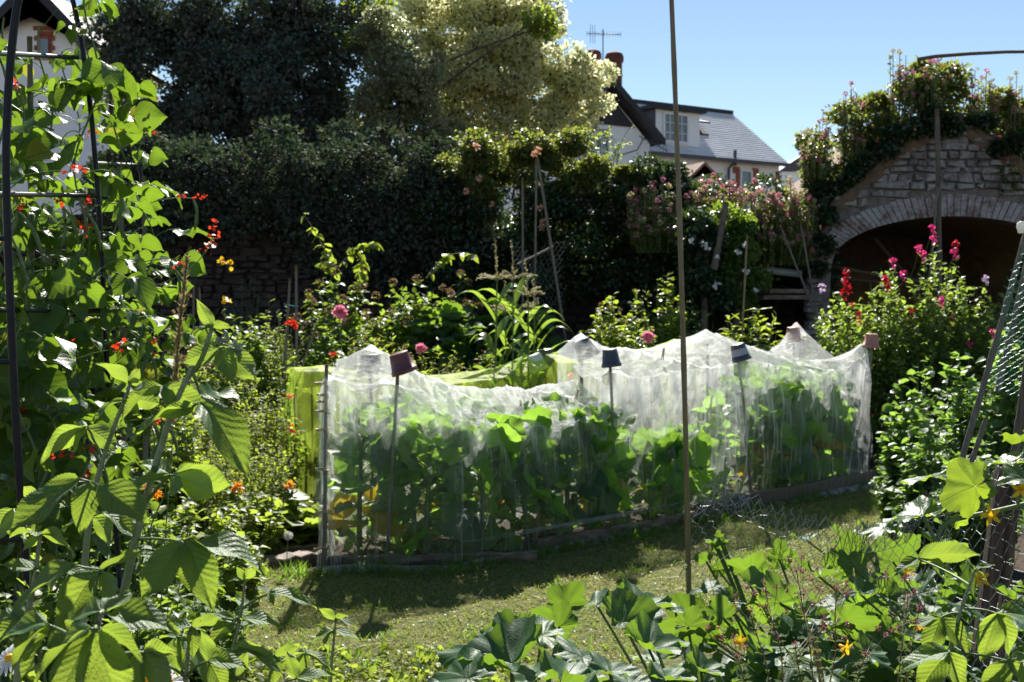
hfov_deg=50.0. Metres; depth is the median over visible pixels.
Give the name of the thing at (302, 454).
poppy
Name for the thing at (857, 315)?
sweet pea flower
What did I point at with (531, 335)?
maize plant
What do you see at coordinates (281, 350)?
leafy perennial
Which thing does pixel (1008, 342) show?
slanting cane
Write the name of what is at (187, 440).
leafy perennial
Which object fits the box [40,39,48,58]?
window
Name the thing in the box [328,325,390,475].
weed clump
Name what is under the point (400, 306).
arching shrub
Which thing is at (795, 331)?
plant pot
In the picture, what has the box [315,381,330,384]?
clothes peg
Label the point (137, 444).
leafy perennial
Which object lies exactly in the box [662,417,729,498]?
brassica plant
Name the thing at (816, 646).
thin stake
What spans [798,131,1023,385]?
stone arch
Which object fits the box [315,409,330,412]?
clothes peg
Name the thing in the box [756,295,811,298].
plank
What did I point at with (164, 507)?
poppy
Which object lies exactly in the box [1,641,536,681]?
clover patch
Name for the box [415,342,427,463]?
poppy
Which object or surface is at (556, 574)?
dry clippings
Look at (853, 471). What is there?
edging board
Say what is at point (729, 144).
white house
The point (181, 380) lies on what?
leafy perennial
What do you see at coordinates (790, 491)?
edging board
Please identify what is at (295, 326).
poppy
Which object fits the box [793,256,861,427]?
garden cane
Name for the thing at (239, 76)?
evergreen tree
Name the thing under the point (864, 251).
earth bank
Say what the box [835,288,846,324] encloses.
sweet pea flower
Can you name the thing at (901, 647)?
oregano stalk
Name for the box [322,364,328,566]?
corner post
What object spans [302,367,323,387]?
plant pot
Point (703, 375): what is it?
green bush
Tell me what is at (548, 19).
green leaved tree
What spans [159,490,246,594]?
plant
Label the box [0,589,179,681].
raspberry cane
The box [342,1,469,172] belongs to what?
silver leaved tree
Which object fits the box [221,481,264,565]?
poppy
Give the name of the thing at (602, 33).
television aerial
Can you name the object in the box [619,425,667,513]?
brassica plant
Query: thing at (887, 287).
sweet pea flower
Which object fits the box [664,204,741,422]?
bindweed column
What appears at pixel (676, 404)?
net cane
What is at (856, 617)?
squash plant
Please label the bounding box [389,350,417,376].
plant pot
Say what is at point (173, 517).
poppy
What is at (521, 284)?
maize plant
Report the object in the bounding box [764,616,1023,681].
squash plant
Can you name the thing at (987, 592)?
fence post
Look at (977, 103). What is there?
valerian
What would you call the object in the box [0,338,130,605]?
bean plant
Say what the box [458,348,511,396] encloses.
weed clump
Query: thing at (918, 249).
sweet pea flower
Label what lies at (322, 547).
clothes peg
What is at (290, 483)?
poppy
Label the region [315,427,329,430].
clothes peg
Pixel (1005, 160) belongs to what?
valerian
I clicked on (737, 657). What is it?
oregano stalk
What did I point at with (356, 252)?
leafy shoot
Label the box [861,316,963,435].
sweet pea
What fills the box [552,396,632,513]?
brassica plant
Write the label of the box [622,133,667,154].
wall aerial
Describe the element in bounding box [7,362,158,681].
raspberry cane
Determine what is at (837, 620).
oregano stalk
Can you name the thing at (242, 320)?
leafy perennial
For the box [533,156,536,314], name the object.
garden cane
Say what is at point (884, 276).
sweet pea flower
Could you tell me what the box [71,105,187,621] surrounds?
bean plant
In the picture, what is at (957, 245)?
sweet pea flower
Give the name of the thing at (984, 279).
sweet pea flower
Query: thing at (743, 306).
garden cane
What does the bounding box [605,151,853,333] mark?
ivy hedge
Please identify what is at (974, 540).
pea plant
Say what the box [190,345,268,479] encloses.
leafy perennial
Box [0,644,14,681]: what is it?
daisy
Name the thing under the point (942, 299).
sweet pea flower
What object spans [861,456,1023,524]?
rough grass
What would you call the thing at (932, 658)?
raspberry cane
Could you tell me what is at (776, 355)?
white net
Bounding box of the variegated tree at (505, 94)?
[381,0,622,185]
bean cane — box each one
[27,36,34,406]
[43,246,52,426]
[117,160,126,452]
[142,176,147,470]
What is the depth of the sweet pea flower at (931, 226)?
9.81 m
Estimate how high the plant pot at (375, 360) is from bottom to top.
0.137 m
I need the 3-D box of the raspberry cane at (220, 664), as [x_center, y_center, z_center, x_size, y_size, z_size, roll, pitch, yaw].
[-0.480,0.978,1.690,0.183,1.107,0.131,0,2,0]
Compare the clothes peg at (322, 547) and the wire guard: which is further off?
the wire guard
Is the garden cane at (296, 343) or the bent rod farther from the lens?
the garden cane at (296, 343)
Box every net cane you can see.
[311,387,313,498]
[369,378,373,539]
[385,376,398,554]
[528,374,533,452]
[544,369,546,396]
[579,359,582,504]
[609,367,616,524]
[675,371,676,425]
[706,344,708,422]
[737,363,751,491]
[862,348,872,470]
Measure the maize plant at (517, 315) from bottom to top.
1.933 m
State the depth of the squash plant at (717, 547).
3.98 m
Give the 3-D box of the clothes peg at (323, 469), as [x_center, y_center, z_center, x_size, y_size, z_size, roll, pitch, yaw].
[-1.100,0.741,6.370,0.086,0.024,0.014,0,2,11]
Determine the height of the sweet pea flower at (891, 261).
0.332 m
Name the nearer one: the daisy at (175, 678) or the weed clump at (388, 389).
the daisy at (175, 678)
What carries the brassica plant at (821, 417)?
on the soil bed
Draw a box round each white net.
[317,344,682,573]
[557,322,875,541]
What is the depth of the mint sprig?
2.32 m
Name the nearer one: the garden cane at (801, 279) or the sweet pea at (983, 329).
the sweet pea at (983, 329)
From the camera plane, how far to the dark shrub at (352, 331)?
10.56 m
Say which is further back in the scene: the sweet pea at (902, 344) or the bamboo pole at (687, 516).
the sweet pea at (902, 344)
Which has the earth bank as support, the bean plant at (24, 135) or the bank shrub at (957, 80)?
the bank shrub at (957, 80)
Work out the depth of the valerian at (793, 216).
12.64 m
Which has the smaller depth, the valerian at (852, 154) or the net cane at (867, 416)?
the net cane at (867, 416)
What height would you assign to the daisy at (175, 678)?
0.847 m
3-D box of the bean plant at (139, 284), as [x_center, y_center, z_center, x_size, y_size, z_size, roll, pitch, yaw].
[-1.379,0.579,3.607,0.575,1.748,0.475,-2,3,-38]
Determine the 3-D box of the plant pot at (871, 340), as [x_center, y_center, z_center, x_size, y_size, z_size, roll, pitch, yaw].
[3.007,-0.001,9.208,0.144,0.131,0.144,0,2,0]
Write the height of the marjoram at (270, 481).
0.650 m
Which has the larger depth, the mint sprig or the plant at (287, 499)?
the plant at (287, 499)
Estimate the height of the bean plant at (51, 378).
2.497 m
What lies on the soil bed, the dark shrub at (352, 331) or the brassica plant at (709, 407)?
the brassica plant at (709, 407)
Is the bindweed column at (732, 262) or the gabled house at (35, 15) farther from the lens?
the gabled house at (35, 15)
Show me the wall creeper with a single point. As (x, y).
(385, 207)
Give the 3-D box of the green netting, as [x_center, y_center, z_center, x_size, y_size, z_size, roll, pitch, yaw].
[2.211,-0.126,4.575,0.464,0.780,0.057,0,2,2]
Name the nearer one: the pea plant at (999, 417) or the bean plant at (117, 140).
the bean plant at (117, 140)
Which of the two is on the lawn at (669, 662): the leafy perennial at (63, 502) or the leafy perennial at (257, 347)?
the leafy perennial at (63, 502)
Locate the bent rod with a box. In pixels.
[917,50,1023,60]
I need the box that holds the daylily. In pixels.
[465,292,572,403]
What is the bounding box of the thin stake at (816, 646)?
[802,622,824,681]
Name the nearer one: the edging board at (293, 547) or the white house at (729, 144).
the edging board at (293, 547)
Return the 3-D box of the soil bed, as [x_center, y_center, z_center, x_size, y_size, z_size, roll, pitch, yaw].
[0.930,1.236,8.139,5.274,0.024,1.244,-2,3,-36]
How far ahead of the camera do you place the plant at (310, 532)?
6.88 m
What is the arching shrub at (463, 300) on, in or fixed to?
on the ground at (854, 464)
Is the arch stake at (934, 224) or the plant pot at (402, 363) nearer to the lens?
the plant pot at (402, 363)
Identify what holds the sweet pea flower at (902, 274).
attached to the sweet pea at (902, 344)
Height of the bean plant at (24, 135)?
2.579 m
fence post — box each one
[970,466,1009,680]
[993,468,1021,661]
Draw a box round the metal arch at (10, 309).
[0,0,151,681]
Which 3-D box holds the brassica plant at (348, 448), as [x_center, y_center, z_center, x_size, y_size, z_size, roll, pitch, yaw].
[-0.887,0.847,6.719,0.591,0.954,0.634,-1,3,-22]
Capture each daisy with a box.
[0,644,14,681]
[171,671,182,681]
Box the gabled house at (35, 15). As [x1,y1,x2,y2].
[0,0,163,214]
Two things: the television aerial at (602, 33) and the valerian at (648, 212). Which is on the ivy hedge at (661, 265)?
the valerian at (648, 212)
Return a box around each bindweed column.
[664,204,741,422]
[699,199,779,364]
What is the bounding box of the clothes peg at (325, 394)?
[317,393,329,396]
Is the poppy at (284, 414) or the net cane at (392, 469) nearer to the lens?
the net cane at (392, 469)
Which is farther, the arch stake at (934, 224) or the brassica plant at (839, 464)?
the arch stake at (934, 224)
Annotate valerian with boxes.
[625,177,682,245]
[631,206,677,254]
[683,172,743,241]
[727,177,781,253]
[743,218,818,267]
[770,175,822,261]
[796,106,834,202]
[836,81,871,180]
[879,48,919,142]
[914,58,949,126]
[957,67,1002,134]
[995,121,1023,194]
[997,70,1023,157]
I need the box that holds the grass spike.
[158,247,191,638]
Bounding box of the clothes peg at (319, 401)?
[316,399,329,402]
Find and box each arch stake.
[928,185,937,277]
[933,173,944,204]
[934,108,942,351]
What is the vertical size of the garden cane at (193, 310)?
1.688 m
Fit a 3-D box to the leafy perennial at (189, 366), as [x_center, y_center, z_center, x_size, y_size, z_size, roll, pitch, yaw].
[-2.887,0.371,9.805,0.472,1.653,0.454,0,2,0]
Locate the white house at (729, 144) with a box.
[497,49,790,214]
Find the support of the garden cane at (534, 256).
attached to the wire guard
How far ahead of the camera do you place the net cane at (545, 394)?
9.62 m
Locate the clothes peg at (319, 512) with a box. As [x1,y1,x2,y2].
[314,508,329,514]
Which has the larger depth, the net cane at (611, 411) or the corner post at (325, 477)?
the net cane at (611, 411)
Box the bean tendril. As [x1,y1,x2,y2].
[102,97,220,284]
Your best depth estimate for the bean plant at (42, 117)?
4.86 m
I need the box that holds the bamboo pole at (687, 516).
[669,0,691,594]
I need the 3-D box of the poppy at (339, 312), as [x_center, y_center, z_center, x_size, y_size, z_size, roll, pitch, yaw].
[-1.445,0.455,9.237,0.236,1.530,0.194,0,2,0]
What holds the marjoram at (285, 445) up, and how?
on the ground at (854, 464)
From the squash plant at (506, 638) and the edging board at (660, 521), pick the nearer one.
the squash plant at (506, 638)
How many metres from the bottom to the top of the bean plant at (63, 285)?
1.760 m
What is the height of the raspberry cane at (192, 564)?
1.596 m
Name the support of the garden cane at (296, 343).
on the ground at (854, 464)
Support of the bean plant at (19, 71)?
on the lawn at (669, 662)
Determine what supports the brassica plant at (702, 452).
on the soil bed
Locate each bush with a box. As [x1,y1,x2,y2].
[575,289,656,430]
[632,272,700,430]
[662,311,722,424]
[709,307,786,438]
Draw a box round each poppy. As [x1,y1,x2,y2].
[135,483,168,541]
[152,490,179,601]
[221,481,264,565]
[274,393,305,479]
[276,318,304,478]
[282,479,312,516]
[287,424,310,504]
[325,304,352,458]
[328,352,342,471]
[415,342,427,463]
[566,373,574,492]
[637,330,656,427]
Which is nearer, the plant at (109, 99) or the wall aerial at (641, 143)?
the plant at (109, 99)
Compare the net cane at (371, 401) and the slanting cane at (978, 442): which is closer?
the slanting cane at (978, 442)
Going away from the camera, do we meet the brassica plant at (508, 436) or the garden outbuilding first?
the brassica plant at (508, 436)
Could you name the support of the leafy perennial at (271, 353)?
on the ground at (854, 464)
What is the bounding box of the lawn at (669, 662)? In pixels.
[5,466,1023,681]
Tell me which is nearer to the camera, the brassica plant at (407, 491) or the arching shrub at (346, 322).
the brassica plant at (407, 491)
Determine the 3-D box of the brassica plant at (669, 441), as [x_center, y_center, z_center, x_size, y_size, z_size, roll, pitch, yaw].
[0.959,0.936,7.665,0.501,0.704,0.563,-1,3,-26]
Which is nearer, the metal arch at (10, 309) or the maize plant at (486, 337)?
the metal arch at (10, 309)
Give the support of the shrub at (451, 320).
on the ground at (854, 464)
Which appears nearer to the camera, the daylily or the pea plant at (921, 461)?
the pea plant at (921, 461)
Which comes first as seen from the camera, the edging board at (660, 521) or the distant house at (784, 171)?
the edging board at (660, 521)
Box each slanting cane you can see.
[959,233,1023,458]
[969,417,988,461]
[994,264,1023,391]
[1011,357,1023,451]
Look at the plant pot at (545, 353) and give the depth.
9.55 m
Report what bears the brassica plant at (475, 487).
on the soil bed
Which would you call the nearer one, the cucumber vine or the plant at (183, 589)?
the cucumber vine
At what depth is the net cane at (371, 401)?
7.04 m
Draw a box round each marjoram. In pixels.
[174,383,221,518]
[183,433,253,540]
[200,380,272,500]
[234,441,297,501]
[249,381,305,491]
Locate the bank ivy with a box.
[798,100,1023,279]
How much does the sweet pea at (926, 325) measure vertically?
2.153 m
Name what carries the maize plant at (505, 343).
on the ground at (854, 464)
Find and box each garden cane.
[191,285,194,434]
[198,287,204,460]
[270,324,317,457]
[279,278,297,426]
[295,265,297,481]
[518,245,553,264]
[521,177,523,383]
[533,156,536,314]
[536,157,575,402]
[741,235,747,341]
[779,226,863,437]
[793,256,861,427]
[799,222,822,346]
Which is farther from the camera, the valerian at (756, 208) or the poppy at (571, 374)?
the valerian at (756, 208)
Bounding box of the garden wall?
[0,212,806,419]
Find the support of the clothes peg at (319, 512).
attached to the corner post at (325, 477)
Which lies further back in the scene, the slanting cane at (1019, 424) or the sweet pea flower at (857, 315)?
the sweet pea flower at (857, 315)
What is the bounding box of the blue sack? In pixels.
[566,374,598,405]
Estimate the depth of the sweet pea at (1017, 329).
10.32 m
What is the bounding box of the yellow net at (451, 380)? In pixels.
[284,339,785,483]
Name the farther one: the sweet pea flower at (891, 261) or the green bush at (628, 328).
the green bush at (628, 328)
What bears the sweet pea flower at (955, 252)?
attached to the sweet pea at (926, 325)
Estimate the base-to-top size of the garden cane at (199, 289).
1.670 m
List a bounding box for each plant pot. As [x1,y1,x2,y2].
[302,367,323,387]
[357,354,381,374]
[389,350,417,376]
[527,352,548,373]
[538,348,556,366]
[575,338,599,360]
[601,348,621,367]
[730,342,751,362]
[786,327,801,341]
[862,333,879,348]
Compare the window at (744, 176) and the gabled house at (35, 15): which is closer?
the gabled house at (35, 15)
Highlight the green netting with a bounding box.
[984,252,1023,396]
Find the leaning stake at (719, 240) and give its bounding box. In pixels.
[711,202,728,269]
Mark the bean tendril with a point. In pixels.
(215, 244)
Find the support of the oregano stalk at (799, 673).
on the squash bed
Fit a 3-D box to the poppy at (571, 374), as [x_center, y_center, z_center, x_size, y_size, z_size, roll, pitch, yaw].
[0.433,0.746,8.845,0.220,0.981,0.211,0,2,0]
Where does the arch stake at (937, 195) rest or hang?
attached to the arch stake at (938, 180)
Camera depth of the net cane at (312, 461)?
8.64 m
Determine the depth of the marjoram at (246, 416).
7.83 m
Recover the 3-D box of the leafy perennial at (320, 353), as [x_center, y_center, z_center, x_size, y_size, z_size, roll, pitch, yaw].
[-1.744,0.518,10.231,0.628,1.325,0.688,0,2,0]
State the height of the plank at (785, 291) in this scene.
0.050 m
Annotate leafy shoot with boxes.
[301,212,478,281]
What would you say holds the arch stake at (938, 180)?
on the ground at (854, 464)
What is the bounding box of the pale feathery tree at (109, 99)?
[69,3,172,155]
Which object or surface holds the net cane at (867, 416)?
on the lawn at (669, 662)
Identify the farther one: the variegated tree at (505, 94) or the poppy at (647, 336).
the variegated tree at (505, 94)
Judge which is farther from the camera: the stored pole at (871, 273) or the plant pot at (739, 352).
the stored pole at (871, 273)
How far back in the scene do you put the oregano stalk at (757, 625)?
2.29 m
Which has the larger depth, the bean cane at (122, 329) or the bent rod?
the bent rod
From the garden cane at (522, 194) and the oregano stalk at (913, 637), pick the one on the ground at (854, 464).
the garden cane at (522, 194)
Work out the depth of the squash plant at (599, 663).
2.64 m
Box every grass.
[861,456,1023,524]
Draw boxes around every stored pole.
[831,264,942,285]
[835,276,985,289]
[872,237,910,277]
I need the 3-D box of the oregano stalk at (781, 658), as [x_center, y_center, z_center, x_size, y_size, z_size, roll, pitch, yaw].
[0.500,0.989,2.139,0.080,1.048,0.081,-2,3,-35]
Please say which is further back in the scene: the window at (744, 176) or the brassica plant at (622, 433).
the window at (744, 176)
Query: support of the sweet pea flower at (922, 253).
attached to the sweet pea at (926, 325)
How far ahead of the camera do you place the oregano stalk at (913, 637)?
2.19 m
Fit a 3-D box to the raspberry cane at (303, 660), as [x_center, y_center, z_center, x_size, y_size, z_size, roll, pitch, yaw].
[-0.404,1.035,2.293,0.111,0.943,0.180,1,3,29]
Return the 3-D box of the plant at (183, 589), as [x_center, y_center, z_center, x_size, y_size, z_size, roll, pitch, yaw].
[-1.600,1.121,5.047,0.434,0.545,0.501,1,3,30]
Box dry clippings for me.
[186,489,1018,681]
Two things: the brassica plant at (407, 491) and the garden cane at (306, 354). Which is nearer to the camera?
the brassica plant at (407, 491)
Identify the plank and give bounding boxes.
[753,266,801,277]
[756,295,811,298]
[762,289,809,292]
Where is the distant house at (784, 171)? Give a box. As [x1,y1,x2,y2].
[779,156,806,188]
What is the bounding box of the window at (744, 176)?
[739,169,752,190]
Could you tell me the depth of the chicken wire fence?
3.81 m
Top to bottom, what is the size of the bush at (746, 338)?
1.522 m
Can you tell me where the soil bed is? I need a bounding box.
[327,473,808,564]
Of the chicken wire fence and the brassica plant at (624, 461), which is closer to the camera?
the chicken wire fence
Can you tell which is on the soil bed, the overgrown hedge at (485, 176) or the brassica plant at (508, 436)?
the brassica plant at (508, 436)
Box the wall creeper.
[75,114,508,306]
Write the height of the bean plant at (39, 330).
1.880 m
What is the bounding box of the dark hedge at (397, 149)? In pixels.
[68,117,529,214]
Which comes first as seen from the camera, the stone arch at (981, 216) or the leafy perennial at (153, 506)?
the leafy perennial at (153, 506)
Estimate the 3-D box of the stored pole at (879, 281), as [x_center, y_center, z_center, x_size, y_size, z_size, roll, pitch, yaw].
[5.103,-0.760,14.205,2.224,0.199,0.097,0,2,-8]
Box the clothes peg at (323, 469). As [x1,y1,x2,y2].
[315,467,329,470]
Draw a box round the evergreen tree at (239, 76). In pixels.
[69,0,383,199]
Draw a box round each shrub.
[292,262,378,412]
[309,317,446,405]
[346,274,444,391]
[391,300,499,391]
[435,269,487,384]
[792,55,1023,187]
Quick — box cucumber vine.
[679,432,1023,586]
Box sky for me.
[0,0,1023,200]
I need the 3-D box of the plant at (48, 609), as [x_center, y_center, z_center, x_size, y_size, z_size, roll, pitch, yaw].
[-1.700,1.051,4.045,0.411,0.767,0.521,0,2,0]
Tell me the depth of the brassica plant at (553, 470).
6.92 m
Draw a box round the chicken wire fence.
[685,439,1023,681]
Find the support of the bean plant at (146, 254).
on the lawn at (669, 662)
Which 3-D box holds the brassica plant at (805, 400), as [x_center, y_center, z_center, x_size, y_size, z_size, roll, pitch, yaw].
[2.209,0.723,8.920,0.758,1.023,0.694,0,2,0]
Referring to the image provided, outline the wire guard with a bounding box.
[509,241,564,323]
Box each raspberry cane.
[0,507,85,681]
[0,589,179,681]
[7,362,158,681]
[12,300,266,647]
[145,566,316,681]
[157,613,249,681]
[195,644,336,681]
[279,608,361,681]
[893,540,1023,681]
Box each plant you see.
[0,0,132,561]
[0,17,111,681]
[0,38,104,662]
[0,47,111,425]
[0,197,105,505]
[0,243,147,619]
[0,337,93,681]
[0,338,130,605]
[0,545,101,681]
[2,254,185,622]
[12,0,166,570]
[62,519,159,648]
[66,244,242,597]
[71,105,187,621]
[101,182,214,636]
[103,571,206,679]
[135,521,222,635]
[157,581,254,681]
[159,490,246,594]
[196,531,270,612]
[207,487,287,555]
[248,487,308,544]
[270,502,339,544]
[321,405,424,553]
[327,422,409,493]
[360,388,456,539]
[370,403,489,557]
[422,388,493,519]
[426,580,607,681]
[430,413,537,550]
[447,240,524,400]
[471,400,556,531]
[472,400,572,540]
[474,281,537,392]
[478,240,551,386]
[480,258,570,408]
[504,276,565,396]
[513,392,622,528]
[543,401,637,528]
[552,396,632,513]
[571,573,827,681]
[584,649,641,681]
[619,398,670,430]
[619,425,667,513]
[619,426,697,519]
[637,424,715,513]
[658,537,985,681]
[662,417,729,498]
[665,390,709,424]
[692,373,792,493]
[693,529,754,636]
[719,361,816,496]
[738,367,824,484]
[752,367,836,475]
[759,524,1023,681]
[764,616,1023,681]
[769,361,857,481]
[786,365,856,475]
[789,520,1023,640]
[868,355,954,475]
[869,427,911,529]
[877,404,967,569]
[926,349,997,478]
[930,427,1023,603]
[965,583,1023,644]
[971,312,1023,546]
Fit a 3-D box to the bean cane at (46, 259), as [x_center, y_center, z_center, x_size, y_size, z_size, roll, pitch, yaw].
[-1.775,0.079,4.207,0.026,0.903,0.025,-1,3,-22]
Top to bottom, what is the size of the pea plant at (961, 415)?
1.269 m
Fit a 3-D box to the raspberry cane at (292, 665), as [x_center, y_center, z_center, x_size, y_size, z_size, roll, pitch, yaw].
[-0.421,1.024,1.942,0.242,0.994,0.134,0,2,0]
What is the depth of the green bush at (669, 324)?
11.23 m
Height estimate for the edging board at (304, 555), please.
0.069 m
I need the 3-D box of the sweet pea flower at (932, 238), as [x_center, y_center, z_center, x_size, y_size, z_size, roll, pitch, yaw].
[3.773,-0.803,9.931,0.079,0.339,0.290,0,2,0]
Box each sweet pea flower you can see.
[814,283,825,318]
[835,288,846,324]
[836,276,848,312]
[838,268,850,304]
[839,283,852,319]
[849,311,860,345]
[875,274,888,311]
[877,282,890,317]
[882,258,896,294]
[893,270,906,306]
[908,244,922,280]
[912,250,926,287]
[923,224,935,256]
[923,233,937,269]
[929,296,944,332]
[943,248,957,282]
[944,239,959,276]
[972,275,988,311]
[984,329,994,356]
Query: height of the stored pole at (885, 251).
0.588 m
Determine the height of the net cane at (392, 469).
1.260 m
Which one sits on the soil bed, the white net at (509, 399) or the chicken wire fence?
the white net at (509, 399)
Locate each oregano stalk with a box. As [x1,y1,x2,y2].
[705,624,752,681]
[731,591,772,681]
[743,578,786,681]
[772,615,827,681]
[785,587,824,681]
[786,555,823,681]
[807,567,848,681]
[827,621,888,681]
[883,573,918,681]
[889,603,922,681]
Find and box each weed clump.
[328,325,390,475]
[359,335,419,402]
[401,344,475,465]
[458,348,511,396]
[573,327,657,429]
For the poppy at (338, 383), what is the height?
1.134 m
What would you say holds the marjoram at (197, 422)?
on the ground at (854, 464)
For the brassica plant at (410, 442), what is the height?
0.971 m
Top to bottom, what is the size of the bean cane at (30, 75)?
1.563 m
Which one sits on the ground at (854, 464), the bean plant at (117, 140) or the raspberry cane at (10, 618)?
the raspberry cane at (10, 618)
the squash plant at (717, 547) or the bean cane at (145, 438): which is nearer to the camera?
the squash plant at (717, 547)
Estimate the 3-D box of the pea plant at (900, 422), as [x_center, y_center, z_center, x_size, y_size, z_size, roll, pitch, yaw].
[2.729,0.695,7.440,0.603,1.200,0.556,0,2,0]
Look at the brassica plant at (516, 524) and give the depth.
7.15 m
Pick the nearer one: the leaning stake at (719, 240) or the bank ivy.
the leaning stake at (719, 240)
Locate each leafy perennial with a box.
[0,499,95,679]
[59,447,164,623]
[114,414,182,548]
[133,404,210,540]
[155,335,183,440]
[163,292,215,453]
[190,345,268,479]
[207,275,284,382]
[216,311,281,467]
[248,299,294,449]
[265,306,309,457]
[294,326,358,467]
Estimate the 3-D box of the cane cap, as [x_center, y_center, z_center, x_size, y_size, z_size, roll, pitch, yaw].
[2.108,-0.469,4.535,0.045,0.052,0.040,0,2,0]
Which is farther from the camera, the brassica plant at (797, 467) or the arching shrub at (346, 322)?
the arching shrub at (346, 322)
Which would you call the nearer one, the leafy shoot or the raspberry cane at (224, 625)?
the raspberry cane at (224, 625)
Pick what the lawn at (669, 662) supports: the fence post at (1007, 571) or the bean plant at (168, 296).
the bean plant at (168, 296)
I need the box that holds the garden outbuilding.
[668,162,720,196]
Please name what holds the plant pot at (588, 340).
attached to the net cane at (581, 381)
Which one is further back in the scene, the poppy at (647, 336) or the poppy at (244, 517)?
the poppy at (647, 336)
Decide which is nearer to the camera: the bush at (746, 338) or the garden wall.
the bush at (746, 338)
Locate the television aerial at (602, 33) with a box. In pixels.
[587,24,620,61]
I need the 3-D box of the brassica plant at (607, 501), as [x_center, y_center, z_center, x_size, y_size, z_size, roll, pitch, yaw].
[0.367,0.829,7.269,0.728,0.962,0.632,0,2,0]
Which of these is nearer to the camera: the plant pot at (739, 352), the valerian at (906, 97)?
the plant pot at (739, 352)
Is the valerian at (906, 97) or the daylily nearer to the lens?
the daylily
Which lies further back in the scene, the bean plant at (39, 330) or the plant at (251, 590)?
the plant at (251, 590)
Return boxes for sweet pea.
[801,292,880,464]
[846,261,919,464]
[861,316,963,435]
[894,243,976,452]
[936,280,1010,438]
[984,282,1023,410]
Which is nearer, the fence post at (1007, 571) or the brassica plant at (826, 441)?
the fence post at (1007, 571)
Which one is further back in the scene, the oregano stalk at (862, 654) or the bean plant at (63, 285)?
the bean plant at (63, 285)
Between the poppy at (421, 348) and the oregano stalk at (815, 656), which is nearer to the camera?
the oregano stalk at (815, 656)
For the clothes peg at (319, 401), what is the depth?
6.35 m
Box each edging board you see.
[260,541,331,555]
[261,549,328,570]
[327,550,536,567]
[534,510,697,548]
[694,470,872,517]
[850,468,881,476]
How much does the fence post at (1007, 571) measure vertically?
0.664 m
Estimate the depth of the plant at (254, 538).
6.61 m
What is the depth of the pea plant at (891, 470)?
7.38 m
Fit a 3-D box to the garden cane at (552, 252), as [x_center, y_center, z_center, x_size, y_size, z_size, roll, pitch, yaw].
[0.495,-0.383,11.394,0.493,3.032,0.035,0,2,0]
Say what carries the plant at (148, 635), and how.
on the lawn at (669, 662)
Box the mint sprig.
[12,486,49,681]
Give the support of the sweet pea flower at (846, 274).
attached to the sweet pea at (833, 350)
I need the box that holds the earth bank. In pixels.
[783,112,1023,299]
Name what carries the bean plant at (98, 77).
on the lawn at (669, 662)
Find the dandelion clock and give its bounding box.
[284,531,292,569]
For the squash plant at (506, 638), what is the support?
on the squash bed
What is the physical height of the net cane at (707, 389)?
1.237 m
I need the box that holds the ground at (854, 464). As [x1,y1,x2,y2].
[0,411,1023,652]
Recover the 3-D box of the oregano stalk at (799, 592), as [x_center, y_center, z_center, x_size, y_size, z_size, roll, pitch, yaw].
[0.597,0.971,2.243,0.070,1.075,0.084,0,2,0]
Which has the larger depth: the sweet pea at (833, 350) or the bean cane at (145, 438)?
the sweet pea at (833, 350)
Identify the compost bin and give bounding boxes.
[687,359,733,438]
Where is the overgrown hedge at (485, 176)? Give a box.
[407,119,659,318]
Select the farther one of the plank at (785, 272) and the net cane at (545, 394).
the plank at (785, 272)
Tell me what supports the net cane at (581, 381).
on the soil bed
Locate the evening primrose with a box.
[215,256,253,409]
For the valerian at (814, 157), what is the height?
1.145 m
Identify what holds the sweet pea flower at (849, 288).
attached to the sweet pea at (833, 350)
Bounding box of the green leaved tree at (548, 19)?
[334,0,563,179]
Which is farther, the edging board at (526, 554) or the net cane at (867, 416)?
the net cane at (867, 416)
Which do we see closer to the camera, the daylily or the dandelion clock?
the dandelion clock
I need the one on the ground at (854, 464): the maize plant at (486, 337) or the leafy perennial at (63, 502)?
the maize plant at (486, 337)
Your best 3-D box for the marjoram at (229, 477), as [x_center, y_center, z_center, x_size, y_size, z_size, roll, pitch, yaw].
[-1.918,0.916,6.949,0.560,0.808,0.678,0,2,0]
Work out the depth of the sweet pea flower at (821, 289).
9.83 m
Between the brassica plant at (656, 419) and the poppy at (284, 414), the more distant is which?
the brassica plant at (656, 419)
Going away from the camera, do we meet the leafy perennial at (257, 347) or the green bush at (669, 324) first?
the leafy perennial at (257, 347)
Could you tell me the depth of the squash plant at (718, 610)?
3.62 m
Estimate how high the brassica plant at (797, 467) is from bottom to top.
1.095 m
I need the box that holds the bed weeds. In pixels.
[343,458,847,555]
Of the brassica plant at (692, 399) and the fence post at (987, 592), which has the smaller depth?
the fence post at (987, 592)
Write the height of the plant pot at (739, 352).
0.158 m
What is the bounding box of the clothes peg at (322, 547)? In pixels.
[314,545,328,550]
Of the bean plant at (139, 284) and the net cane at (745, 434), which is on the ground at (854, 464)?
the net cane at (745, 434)
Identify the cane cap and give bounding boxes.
[1016,221,1023,233]

